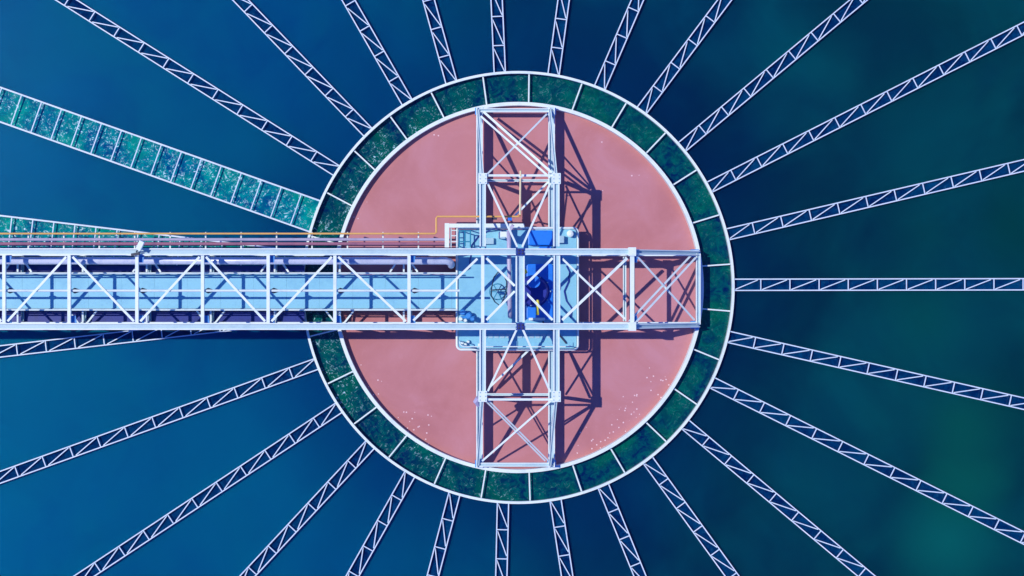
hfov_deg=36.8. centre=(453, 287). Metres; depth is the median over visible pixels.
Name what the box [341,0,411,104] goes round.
lattice launder
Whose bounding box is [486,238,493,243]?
hatch cover
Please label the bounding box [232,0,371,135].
lattice launder
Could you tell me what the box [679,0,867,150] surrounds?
lattice launder
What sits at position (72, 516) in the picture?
water
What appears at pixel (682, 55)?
lattice launder
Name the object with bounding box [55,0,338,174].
lattice launder
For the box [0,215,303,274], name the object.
wide trough
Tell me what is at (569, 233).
vent cap
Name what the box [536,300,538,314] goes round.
yellow lever
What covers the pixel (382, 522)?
lattice launder
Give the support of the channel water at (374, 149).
in the ring trough at (657, 168)
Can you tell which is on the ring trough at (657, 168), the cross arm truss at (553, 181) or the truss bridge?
the cross arm truss at (553, 181)
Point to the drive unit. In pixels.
(539, 286)
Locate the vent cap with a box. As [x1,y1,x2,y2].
[567,230,572,236]
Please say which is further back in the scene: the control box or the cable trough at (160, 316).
the cable trough at (160, 316)
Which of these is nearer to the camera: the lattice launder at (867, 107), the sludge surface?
the lattice launder at (867, 107)
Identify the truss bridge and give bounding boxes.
[0,232,700,330]
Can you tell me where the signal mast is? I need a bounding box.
[519,171,521,214]
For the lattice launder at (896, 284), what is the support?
attached to the ring trough at (657, 168)
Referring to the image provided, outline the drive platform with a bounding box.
[456,227,578,350]
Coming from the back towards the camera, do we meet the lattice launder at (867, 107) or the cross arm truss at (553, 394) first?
the lattice launder at (867, 107)
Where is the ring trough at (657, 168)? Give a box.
[302,71,734,503]
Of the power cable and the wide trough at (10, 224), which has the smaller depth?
the power cable
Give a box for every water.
[0,0,1023,575]
[305,74,730,500]
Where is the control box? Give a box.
[498,224,513,238]
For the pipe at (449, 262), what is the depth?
57.88 m
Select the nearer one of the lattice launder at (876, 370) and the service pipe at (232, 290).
the service pipe at (232, 290)
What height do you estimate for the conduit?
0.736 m
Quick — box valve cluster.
[459,309,474,322]
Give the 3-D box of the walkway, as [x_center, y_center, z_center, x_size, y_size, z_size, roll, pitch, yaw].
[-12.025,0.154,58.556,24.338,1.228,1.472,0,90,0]
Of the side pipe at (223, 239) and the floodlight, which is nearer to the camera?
the floodlight
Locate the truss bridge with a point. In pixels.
(205, 323)
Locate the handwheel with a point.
(498, 291)
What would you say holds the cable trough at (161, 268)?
attached to the truss bridge
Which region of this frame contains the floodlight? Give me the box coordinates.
[136,240,144,252]
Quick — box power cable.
[469,228,502,268]
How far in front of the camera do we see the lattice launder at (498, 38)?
59.97 m
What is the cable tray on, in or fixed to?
attached to the drive platform
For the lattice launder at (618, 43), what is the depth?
59.97 m
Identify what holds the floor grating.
on the drive platform
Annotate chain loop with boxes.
[491,272,506,304]
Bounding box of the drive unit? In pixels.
[525,264,552,319]
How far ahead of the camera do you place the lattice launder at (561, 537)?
59.97 m
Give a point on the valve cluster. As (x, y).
(466, 316)
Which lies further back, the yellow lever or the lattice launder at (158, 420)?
the lattice launder at (158, 420)
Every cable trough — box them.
[0,266,304,270]
[0,311,304,321]
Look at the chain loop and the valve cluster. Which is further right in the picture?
the chain loop
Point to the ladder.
(451, 235)
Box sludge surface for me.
[337,106,695,468]
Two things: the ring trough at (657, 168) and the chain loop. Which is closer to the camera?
the chain loop
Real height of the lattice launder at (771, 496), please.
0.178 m
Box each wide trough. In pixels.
[0,87,319,231]
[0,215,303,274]
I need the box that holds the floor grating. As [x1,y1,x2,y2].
[486,334,550,337]
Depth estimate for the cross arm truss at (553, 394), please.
58.19 m
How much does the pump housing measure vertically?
0.350 m
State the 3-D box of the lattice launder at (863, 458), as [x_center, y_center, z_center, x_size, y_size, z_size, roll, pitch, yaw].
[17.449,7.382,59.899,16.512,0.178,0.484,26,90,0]
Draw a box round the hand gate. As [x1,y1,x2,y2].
[459,230,470,246]
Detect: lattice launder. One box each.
[0,330,235,357]
[0,358,317,483]
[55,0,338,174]
[74,403,340,575]
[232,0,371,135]
[240,441,373,575]
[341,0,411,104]
[346,472,414,575]
[422,0,456,83]
[427,492,459,575]
[490,0,505,71]
[495,503,508,575]
[548,0,569,74]
[550,500,572,575]
[594,0,643,88]
[598,484,645,575]
[637,0,731,112]
[643,457,738,575]
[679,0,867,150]
[682,420,874,575]
[707,22,1023,191]
[710,377,1023,544]
[726,159,1023,239]
[727,331,1023,409]
[734,278,1023,290]
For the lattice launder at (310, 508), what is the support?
on the water at (72, 516)
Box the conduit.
[0,214,520,234]
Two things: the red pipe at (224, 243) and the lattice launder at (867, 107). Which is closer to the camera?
the red pipe at (224, 243)
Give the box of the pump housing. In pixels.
[528,230,552,245]
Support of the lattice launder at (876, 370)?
attached to the ring trough at (657, 168)
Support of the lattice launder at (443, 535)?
on the water at (72, 516)
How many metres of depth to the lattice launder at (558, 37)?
59.97 m
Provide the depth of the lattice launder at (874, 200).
59.97 m
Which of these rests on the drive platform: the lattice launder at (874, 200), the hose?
the hose
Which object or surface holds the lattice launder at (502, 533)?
on the water at (72, 516)
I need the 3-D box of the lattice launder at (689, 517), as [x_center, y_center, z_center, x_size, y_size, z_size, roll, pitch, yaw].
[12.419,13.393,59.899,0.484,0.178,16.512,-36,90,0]
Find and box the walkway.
[0,272,456,310]
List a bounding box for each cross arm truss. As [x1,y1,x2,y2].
[473,328,560,467]
[475,107,560,246]
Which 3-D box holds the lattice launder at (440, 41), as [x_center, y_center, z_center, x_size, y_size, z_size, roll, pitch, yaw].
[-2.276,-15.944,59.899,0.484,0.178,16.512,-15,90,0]
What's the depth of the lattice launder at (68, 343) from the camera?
59.97 m
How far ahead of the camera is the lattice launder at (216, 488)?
59.97 m
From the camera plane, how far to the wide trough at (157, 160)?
59.97 m
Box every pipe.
[0,238,444,240]
[0,242,444,244]
[0,257,454,268]
[0,289,459,291]
[507,231,511,317]
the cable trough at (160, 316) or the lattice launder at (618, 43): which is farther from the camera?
the lattice launder at (618, 43)
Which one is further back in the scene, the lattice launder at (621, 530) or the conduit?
the lattice launder at (621, 530)
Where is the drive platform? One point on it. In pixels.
(468, 285)
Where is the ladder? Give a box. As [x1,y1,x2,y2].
[450,228,457,246]
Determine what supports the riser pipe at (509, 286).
on the drive platform
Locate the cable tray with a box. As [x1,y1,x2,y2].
[445,223,523,246]
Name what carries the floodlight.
attached to the truss bridge
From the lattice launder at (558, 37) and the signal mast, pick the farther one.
the lattice launder at (558, 37)
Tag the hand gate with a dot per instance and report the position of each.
(464, 231)
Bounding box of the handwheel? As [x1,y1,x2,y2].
[489,283,505,299]
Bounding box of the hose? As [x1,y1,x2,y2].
[564,266,571,317]

